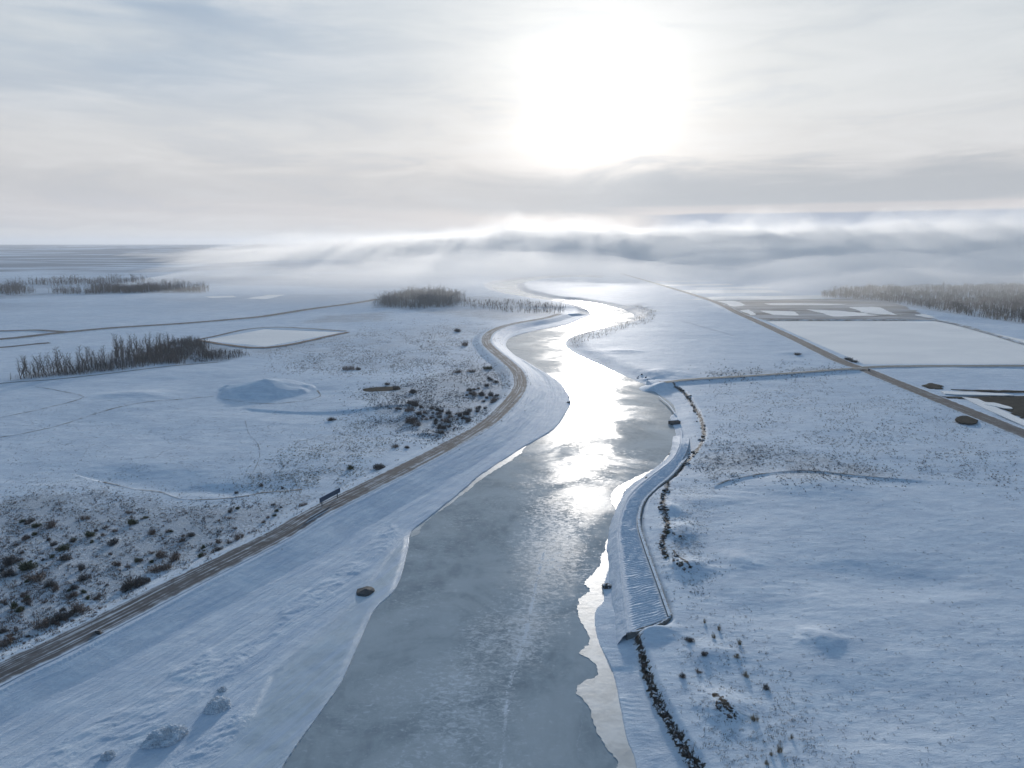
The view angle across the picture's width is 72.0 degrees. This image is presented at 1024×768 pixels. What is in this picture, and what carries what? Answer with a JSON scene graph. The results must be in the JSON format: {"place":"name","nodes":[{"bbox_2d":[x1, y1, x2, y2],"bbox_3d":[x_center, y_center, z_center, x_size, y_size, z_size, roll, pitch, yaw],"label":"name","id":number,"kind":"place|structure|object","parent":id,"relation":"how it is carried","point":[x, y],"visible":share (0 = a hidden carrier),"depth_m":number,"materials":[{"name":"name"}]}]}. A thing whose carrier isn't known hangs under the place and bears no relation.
{"place":"outdoors","nodes":[
{"label":"outdoors","id":0,"kind":"place"},
{"bbox_2d":[0,342,48,347],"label":"road","id":1,"kind":"structure","parent":0,"point":[25,345],"depth_m":689.07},
{"bbox_2d":[0,329,69,331],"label":"road","id":2,"kind":"structure","parent":0,"point":[37,330],"depth_m":796.54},
{"bbox_2d":[0,387,83,417],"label":"path","id":3,"kind":"structure","parent":0,"point":[55,405],"depth_m":439.11,"materials":[{"name":"snow"}]},
{"bbox_2d":[2,396,210,436],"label":"path","id":4,"kind":"structure","parent":0,"point":[100,412],"depth_m":409.46,"materials":[{"name":"snow"}]},
{"bbox_2d":[0,362,216,383],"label":"road","id":5,"kind":"structure","parent":0,"point":[109,373],"depth_m":534.72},
{"bbox_2d":[0,481,316,671],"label":"dry grass","id":6,"kind":"structure","parent":0,"point":[218,531],"depth_m":225.54,"materials":[{"name":"plant"}]},
{"bbox_2d":[0,299,380,339],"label":"road","id":7,"kind":"structure","parent":0,"point":[43,334],"depth_m":877.75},
{"bbox_2d":[103,482,301,499],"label":"path","id":8,"kind":"structure","parent":0,"point":[194,499],"depth_m":280.89,"materials":[{"name":"snow"}]},
{"bbox_2d":[205,296,234,297],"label":"pond","id":9,"kind":"structure","parent":0,"point":[218,296],"depth_m":1327.82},
{"bbox_2d":[247,295,281,298],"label":"pond","id":10,"kind":"structure","parent":0,"point":[266,297],"depth_m":1303.00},
{"bbox_2d":[197,327,342,339],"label":"path","id":11,"kind":"structure","parent":0,"point":[262,327],"depth_m":799.15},
{"bbox_2d":[205,329,340,345],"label":"pond","id":12,"kind":"structure","parent":0,"point":[266,337],"depth_m":745.56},
{"bbox_2d":[225,390,320,403],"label":"path","id":13,"kind":"structure","parent":0,"point":[275,403],"depth_m":441.15,"materials":[{"name":"snow"}]},
{"bbox_2d":[200,332,348,347],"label":"path","id":14,"kind":"structure","parent":0,"point":[274,346],"depth_m":691.78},
{"bbox_2d":[0,314,561,685],"bbox_3d":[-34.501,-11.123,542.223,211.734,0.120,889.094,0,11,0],"label":"road","id":15,"kind":"structure","parent":0,"point":[71,639],"depth_m":219.85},
{"bbox_2d":[283,275,675,767],"bbox_3d":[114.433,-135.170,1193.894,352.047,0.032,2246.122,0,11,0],"label":"river","id":16,"kind":"structure","parent":0,"point":[473,571],"depth_m":196.62,"materials":[{"name":"ice"}]},
{"bbox_2d":[410,445,526,536],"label":"ice shelf","id":17,"kind":"object","parent":16,"relation":"on","point":[415,531],"visible":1,"depth_m":303.63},
{"bbox_2d":[498,553,544,767],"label":"ice crack","id":18,"kind":"object","parent":16,"relation":"on","point":[518,658],"visible":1,"depth_m":175.05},
{"bbox_2d":[576,539,636,767],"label":"ice shelf","id":19,"kind":"object","parent":16,"relation":"on","point":[598,694],"visible":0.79,"depth_m":161.52,"materials":[{"name":"ice"}]},
{"bbox_2d":[602,583,610,588],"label":"outfall","id":20,"kind":"object","parent":16,"relation":"in","point":[606,585],"visible":1,"depth_m":208.40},
{"bbox_2d":[610,455,668,509],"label":"ice shelf","id":21,"kind":"object","parent":16,"relation":"on","point":[617,494],"visible":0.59,"depth_m":292.44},
{"bbox_2d":[0,244,1023,767],"bbox_3d":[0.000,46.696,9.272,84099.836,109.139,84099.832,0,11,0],"label":"ground","id":22,"kind":"structure","parent":0,"point":[270,638],"depth_m":281.39,"materials":[{"name":"snow"}]},
{"bbox_2d":[0,635,13,646],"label":"shrub","id":23,"kind":"object","parent":22,"relation":"on","point":[8,642],"visible":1,"depth_m":173.58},
{"bbox_2d":[0,552,17,565],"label":"shrub","id":24,"kind":"object","parent":22,"relation":"on","point":[7,561],"visible":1,"depth_m":216.51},
{"bbox_2d":[0,566,18,577],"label":"shrub","id":25,"kind":"object","parent":22,"relation":"on","point":[5,574],"visible":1,"depth_m":209.58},
{"bbox_2d":[8,600,17,608],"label":"shrub","id":26,"kind":"object","parent":22,"relation":"on","point":[13,605],"visible":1,"depth_m":190.74,"materials":[{"name":"brown plant"}]},
{"bbox_2d":[0,279,35,295],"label":"woods","id":27,"kind":"object","parent":22,"relation":"on","point":[8,289],"visible":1,"depth_m":1412.86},
{"bbox_2d":[14,606,24,612],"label":"shrub","id":28,"kind":"object","parent":22,"relation":"on","point":[19,609],"visible":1,"depth_m":189.01,"materials":[{"name":"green plant"}]},
{"bbox_2d":[20,356,25,378],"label":"bare tree","id":29,"kind":"object","parent":22,"relation":"on","point":[22,371],"visible":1,"depth_m":512.52,"materials":[{"name":"brown plant"}]},
{"bbox_2d":[14,560,38,571],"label":"shrub","id":30,"kind":"object","parent":22,"relation":"on","point":[24,566],"visible":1,"depth_m":213.53,"materials":[{"name":"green plant"}]},
{"bbox_2d":[22,569,46,581],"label":"shrub","id":31,"kind":"object","parent":22,"relation":"on","point":[37,576],"visible":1,"depth_m":207.36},
{"bbox_2d":[29,522,41,527],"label":"shrub","id":32,"kind":"object","parent":22,"relation":"on","point":[35,525],"visible":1,"depth_m":245.70,"materials":[{"name":"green plant"}]},
{"bbox_2d":[33,357,39,377],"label":"bare tree","id":33,"kind":"object","parent":22,"relation":"on","point":[36,362],"visible":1,"depth_m":517.95,"materials":[{"name":"brown plant"}]},
{"bbox_2d":[28,617,50,630],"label":"shrub","id":34,"kind":"object","parent":22,"relation":"on","point":[40,624],"visible":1,"depth_m":180.56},
{"bbox_2d":[42,519,58,529],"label":"shrub","id":35,"kind":"object","parent":22,"relation":"on","point":[49,525],"visible":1,"depth_m":245.16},
{"bbox_2d":[43,579,58,587],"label":"shrub","id":36,"kind":"object","parent":22,"relation":"on","point":[51,583],"visible":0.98,"depth_m":202.84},
{"bbox_2d":[44,610,61,625],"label":"shrub","id":37,"kind":"object","parent":22,"relation":"on","point":[54,618],"visible":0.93,"depth_m":183.44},
{"bbox_2d":[48,583,59,592],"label":"shrub","id":38,"kind":"object","parent":22,"relation":"on","point":[56,587],"visible":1,"depth_m":200.56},
{"bbox_2d":[52,346,60,368],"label":"bare tree","id":39,"kind":"object","parent":22,"relation":"on","point":[57,359],"visible":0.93,"depth_m":532.83,"materials":[{"name":"brown plant"}]},
{"bbox_2d":[55,542,69,551],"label":"shrub","id":40,"kind":"object","parent":22,"relation":"on","point":[63,547],"visible":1,"depth_m":226.98,"materials":[{"name":"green plant"}]},
{"bbox_2d":[54,609,74,621],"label":"shrub","id":41,"kind":"object","parent":22,"relation":"on","point":[65,615],"visible":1,"depth_m":185.02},
{"bbox_2d":[59,552,72,560],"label":"shrub","id":42,"kind":"object","parent":22,"relation":"on","point":[64,557],"visible":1,"depth_m":220.23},
{"bbox_2d":[48,284,86,294],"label":"woods","id":43,"kind":"object","parent":22,"relation":"on","point":[65,290],"visible":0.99,"depth_m":1411.46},
{"bbox_2d":[69,584,78,589],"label":"shrub","id":44,"kind":"object","parent":22,"relation":"on","point":[74,587],"visible":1,"depth_m":201.53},
{"bbox_2d":[69,600,89,614],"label":"shrub","id":45,"kind":"object","parent":22,"relation":"on","point":[78,607],"visible":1,"depth_m":188.46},
{"bbox_2d":[76,346,84,371],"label":"bare tree","id":46,"kind":"object","parent":22,"relation":"on","point":[82,362],"visible":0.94,"depth_m":541.17,"materials":[{"name":"brown plant"}]},
{"bbox_2d":[77,562,85,570],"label":"shrub","id":47,"kind":"object","parent":22,"relation":"on","point":[81,567],"visible":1,"depth_m":213.22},
{"bbox_2d":[15,273,150,285],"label":"woods","id":48,"kind":"object","parent":22,"relation":"on","point":[85,282],"visible":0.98,"depth_m":1759.35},
{"bbox_2d":[76,573,90,580],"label":"shrub","id":49,"kind":"object","parent":22,"relation":"on","point":[83,577],"visible":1,"depth_m":207.19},
{"bbox_2d":[85,347,91,369],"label":"bare tree","id":50,"kind":"object","parent":22,"relation":"on","point":[87,359],"visible":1,"depth_m":545.36,"materials":[{"name":"brown plant"}]},
{"bbox_2d":[84,530,96,536],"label":"shrub","id":51,"kind":"object","parent":22,"relation":"on","point":[90,534],"visible":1,"depth_m":237.63,"materials":[{"name":"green plant"}]},
{"bbox_2d":[15,349,174,377],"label":"undergrowth","id":52,"kind":"object","parent":22,"relation":"on","point":[108,366],"visible":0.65,"depth_m":555.55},
{"bbox_2d":[102,345,107,367],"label":"bare tree","id":53,"kind":"object","parent":22,"relation":"on","point":[104,357],"visible":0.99,"depth_m":552.62,"materials":[{"name":"brown plant"}]},
{"bbox_2d":[100,748,116,760],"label":"frosted bush","id":54,"kind":"object","parent":22,"relation":"on","point":[107,755],"visible":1,"depth_m":137.32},
{"bbox_2d":[106,537,119,545],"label":"shrub","id":55,"kind":"object","parent":22,"relation":"on","point":[111,541],"visible":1,"depth_m":231.56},
{"bbox_2d":[112,561,123,566],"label":"shrub","id":56,"kind":"object","parent":22,"relation":"on","point":[119,563],"visible":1,"depth_m":216.08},
{"bbox_2d":[118,582,132,592],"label":"shrub","id":57,"kind":"object","parent":22,"relation":"on","point":[124,588],"visible":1,"depth_m":200.41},
{"bbox_2d":[127,518,139,524],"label":"shrub","id":58,"kind":"object","parent":22,"relation":"on","point":[131,521],"visible":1,"depth_m":248.04,"materials":[{"name":"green plant"}]},
{"bbox_2d":[121,573,146,588],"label":"shrub","id":59,"kind":"object","parent":22,"relation":"on","point":[133,582],"visible":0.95,"depth_m":202.61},
{"bbox_2d":[134,574,150,584],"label":"shrub","id":60,"kind":"object","parent":22,"relation":"on","point":[146,581],"visible":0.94,"depth_m":204.63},
{"bbox_2d":[84,278,208,293],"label":"woods","id":61,"kind":"object","parent":22,"relation":"on","point":[146,287],"visible":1,"depth_m":1455.94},
{"bbox_2d":[142,562,163,572],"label":"shrub","id":62,"kind":"object","parent":22,"relation":"on","point":[154,569],"visible":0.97,"depth_m":211.56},
{"bbox_2d":[154,549,166,558],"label":"shrub","id":63,"kind":"object","parent":22,"relation":"on","point":[157,555],"visible":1,"depth_m":221.97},
{"bbox_2d":[139,723,188,749],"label":"frosted bush","id":64,"kind":"object","parent":22,"relation":"on","point":[168,735],"visible":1,"depth_m":142.21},
{"bbox_2d":[157,562,174,570],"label":"shrub","id":65,"kind":"object","parent":22,"relation":"on","point":[165,566],"visible":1,"depth_m":212.90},
{"bbox_2d":[165,550,180,562],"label":"shrub","id":66,"kind":"object","parent":22,"relation":"on","point":[173,558],"visible":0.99,"depth_m":219.40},
{"bbox_2d":[134,335,249,363],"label":"thicket","id":67,"kind":"object","parent":22,"relation":"on","point":[188,342],"visible":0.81,"depth_m":621.11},
{"bbox_2d":[0,384,396,503],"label":"dry grass","id":68,"kind":"structure","parent":22,"relation":"on","point":[161,452],"depth_m":330.08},
{"bbox_2d":[203,696,230,714],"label":"frosted bush","id":69,"kind":"object","parent":22,"relation":"on","point":[215,705],"visible":1,"depth_m":152.35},
{"bbox_2d":[211,546,222,552],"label":"shrub","id":70,"kind":"object","parent":22,"relation":"on","point":[218,549],"visible":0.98,"depth_m":225.03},
{"bbox_2d":[217,686,227,692],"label":"frosted bush","id":71,"kind":"object","parent":22,"relation":"on","point":[222,689],"visible":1,"depth_m":158.99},
{"bbox_2d":[232,531,244,540],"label":"shrub","id":72,"kind":"object","parent":22,"relation":"on","point":[238,536],"visible":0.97,"depth_m":235.47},
{"bbox_2d":[319,487,339,505],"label":"billboard","id":73,"kind":"object","parent":22,"relation":"on","point":[329,495],"visible":0.93,"depth_m":262.67,"materials":[{"name":"metal"}]},
{"bbox_2d":[232,409,428,497],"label":"dry grass","id":74,"kind":"structure","parent":22,"relation":"on","point":[294,479],"depth_m":309.25,"materials":[{"name":"plant"}]},
{"bbox_2d":[356,586,374,596],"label":"rock","id":75,"kind":"object","parent":22,"relation":"on","point":[365,591],"visible":1,"depth_m":204.69,"materials":[{"name":"stone"}]},
{"bbox_2d":[245,316,503,384],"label":"dry grass","id":76,"kind":"structure","parent":22,"relation":"on","point":[382,354],"depth_m":616.15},
{"bbox_2d":[373,463,385,469],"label":"shrub","id":77,"kind":"object","parent":22,"relation":"on","point":[380,466],"visible":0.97,"depth_m":308.74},
{"bbox_2d":[363,386,399,391],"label":"pool","id":78,"kind":"structure","parent":22,"relation":"in","point":[380,388],"depth_m":475.84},
{"bbox_2d":[405,416,418,424],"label":"shrub","id":79,"kind":"object","parent":22,"relation":"on","point":[409,420],"visible":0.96,"depth_m":389.69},
{"bbox_2d":[371,284,466,307],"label":"woods","id":80,"kind":"object","parent":22,"relation":"on","point":[425,298],"visible":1,"depth_m":1168.08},
{"bbox_2d":[339,354,531,449],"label":"dry grass","id":81,"kind":"structure","parent":22,"relation":"on","point":[436,405],"depth_m":435.47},
{"bbox_2d":[461,409,470,414],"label":"shrub","id":82,"kind":"object","parent":22,"relation":"on","point":[466,412],"visible":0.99,"depth_m":407.77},
{"bbox_2d":[463,298,565,313],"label":"woods","id":83,"kind":"object","parent":22,"relation":"on","point":[520,306],"visible":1,"depth_m":1095.41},
{"bbox_2d":[571,305,655,347],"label":"woods","id":84,"kind":"object","parent":22,"relation":"on","point":[619,325],"visible":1,"depth_m":826.64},
{"bbox_2d":[606,435,689,643],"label":"ribbed dike","id":85,"kind":"structure","parent":22,"relation":"on","point":[638,598],"depth_m":218.78,"materials":[{"name":"concrete"}]},
{"bbox_2d":[668,420,680,424],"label":"outfall","id":86,"kind":"object","parent":22,"relation":"on","point":[672,422],"visible":1,"depth_m":397.39,"materials":[{"name":"concrete"}]},
{"bbox_2d":[750,713,759,721],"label":"shrub","id":87,"kind":"object","parent":22,"relation":"on","point":[754,719],"visible":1,"depth_m":144.95,"materials":[{"name":"plant"}]},
{"bbox_2d":[645,604,868,767],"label":"dry grass","id":88,"kind":"structure","parent":22,"relation":"on","point":[747,705],"depth_m":146.88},
{"bbox_2d":[662,367,866,382],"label":"ditch","id":89,"kind":"object","parent":22,"relation":"on","point":[761,374],"visible":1,"depth_m":518.87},
{"bbox_2d":[776,742,783,752],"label":"shrub","id":90,"kind":"object","parent":22,"relation":"on","point":[779,750],"visible":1,"depth_m":136.15,"materials":[{"name":"plant"}]},
{"bbox_2d":[705,359,863,385],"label":"dry grass","id":91,"kind":"structure","parent":22,"relation":"on","point":[775,372],"depth_m":540.43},
{"bbox_2d":[681,436,945,493],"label":"dry grass","id":92,"kind":"structure","parent":22,"relation":"on","point":[783,465],"depth_m":311.12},
{"bbox_2d":[715,299,937,319],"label":"marsh","id":93,"kind":"structure","parent":22,"relation":"on","point":[757,307],"depth_m":1077.12,"materials":[{"name":"soil"}]},
{"bbox_2d":[820,281,1023,322],"bbox_3d":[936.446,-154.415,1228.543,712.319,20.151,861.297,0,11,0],"label":"woods","id":94,"kind":"object","parent":22,"relation":"on","point":[1016,302],"visible":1,"depth_m":1262.68,"materials":[{"name":"plant"}]},
{"bbox_2d":[922,383,942,388],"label":"marsh","id":95,"kind":"structure","parent":22,"relation":"in","point":[931,386],"depth_m":485.45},
{"bbox_2d":[862,365,1023,367],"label":"dike","id":96,"kind":"structure","parent":22,"relation":"on","point":[881,366],"depth_m":562.72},
{"bbox_2d":[955,416,977,423],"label":"pool","id":97,"kind":"structure","parent":22,"relation":"in","point":[965,419],"depth_m":391.17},
{"bbox_2d":[941,391,1013,395],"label":"ditch","id":98,"kind":"object","parent":22,"relation":"on","point":[972,393],"visible":1,"depth_m":461.96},
{"bbox_2d":[942,396,1023,417],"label":"marsh","id":99,"kind":"structure","parent":22,"relation":"on","point":[1016,403],"depth_m":442.96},
{"bbox_2d":[951,389,1023,391],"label":"ditch","id":100,"kind":"object","parent":22,"relation":"on","point":[990,390],"visible":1,"depth_m":471.18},
{"bbox_2d":[962,397,1023,425],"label":"ditch","id":101,"kind":"object","parent":22,"relation":"on","point":[1002,413],"visible":1,"depth_m":413.02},
{"bbox_2d":[981,401,1012,408],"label":"ditch","id":102,"kind":"object","parent":22,"relation":"in","point":[998,405],"visible":1,"depth_m":426.75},
{"bbox_2d":[0,0,1023,245],"label":"sky","id":103,"kind":"structure","parent":0,"point":[504,122],"materials":[{"name":"white"}]},
{"bbox_2d":[654,281,701,281],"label":"pond","id":104,"kind":"structure","parent":0,"point":[677,281],"depth_m":1858.95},
{"bbox_2d":[643,482,730,606],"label":"dry grass","id":105,"kind":"structure","parent":0,"point":[687,543],"depth_m":229.89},
{"bbox_2d":[666,284,732,285],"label":"pond","id":106,"kind":"structure","parent":0,"point":[694,284],"depth_m":1721.25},
{"bbox_2d":[683,290,779,293],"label":"pond","id":107,"kind":"structure","parent":0,"point":[729,291],"depth_m":1467.59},
{"bbox_2d":[719,301,743,306],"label":"pond","id":108,"kind":"structure","parent":0,"point":[732,303],"depth_m":1171.60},
{"bbox_2d":[698,287,769,288],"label":"pond","id":109,"kind":"structure","parent":0,"point":[737,287],"depth_m":1602.54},
{"bbox_2d":[740,310,755,314],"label":"pond","id":110,"kind":"structure","parent":0,"point":[749,312],"depth_m":1017.67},
{"bbox_2d":[689,295,833,299],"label":"pond","id":111,"kind":"structure","parent":0,"point":[766,297],"depth_m":1303.00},
{"bbox_2d":[762,310,797,314],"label":"pond","id":112,"kind":"structure","parent":0,"point":[782,312],"depth_m":1017.67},
{"bbox_2d":[710,470,886,493],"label":"path","id":113,"kind":"structure","parent":0,"point":[713,487],"depth_m":297.53,"materials":[{"name":"snow"}]},
{"bbox_2d":[765,303,842,304],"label":"pond","id":114,"kind":"structure","parent":0,"point":[800,304],"depth_m":1152.24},
{"bbox_2d":[623,274,1023,438],"bbox_3d":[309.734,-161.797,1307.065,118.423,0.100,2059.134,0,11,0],"label":"road","id":115,"kind":"structure","parent":0,"point":[1015,430],"depth_m":504.82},
{"bbox_2d":[806,309,873,315],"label":"pond","id":116,"kind":"structure","parent":0,"point":[836,313],"depth_m":1003.02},
{"bbox_2d":[689,373,1023,499],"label":"dry grass","id":117,"kind":"structure","parent":0,"point":[871,434],"depth_m":363.17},
{"bbox_2d":[698,377,1023,767],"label":"dry grass","id":118,"kind":"structure","parent":0,"point":[882,634],"depth_m":165.01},
{"bbox_2d":[849,307,895,314],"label":"pond","id":119,"kind":"structure","parent":0,"point":[874,310],"depth_m":1048.27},
{"bbox_2d":[768,321,1023,363],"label":"pond","id":120,"kind":"structure","parent":0,"point":[900,342],"depth_m":707.72,"materials":[{"name":"ice"}]},
{"bbox_2d":[768,319,1023,343],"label":"path","id":121,"kind":"structure","parent":0,"point":[970,327],"depth_m":904.49,"materials":[{"name":"soil"}]},
{"bbox_2d":[916,314,934,317],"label":"pond","id":122,"kind":"structure","parent":0,"point":[925,315],"depth_m":974.97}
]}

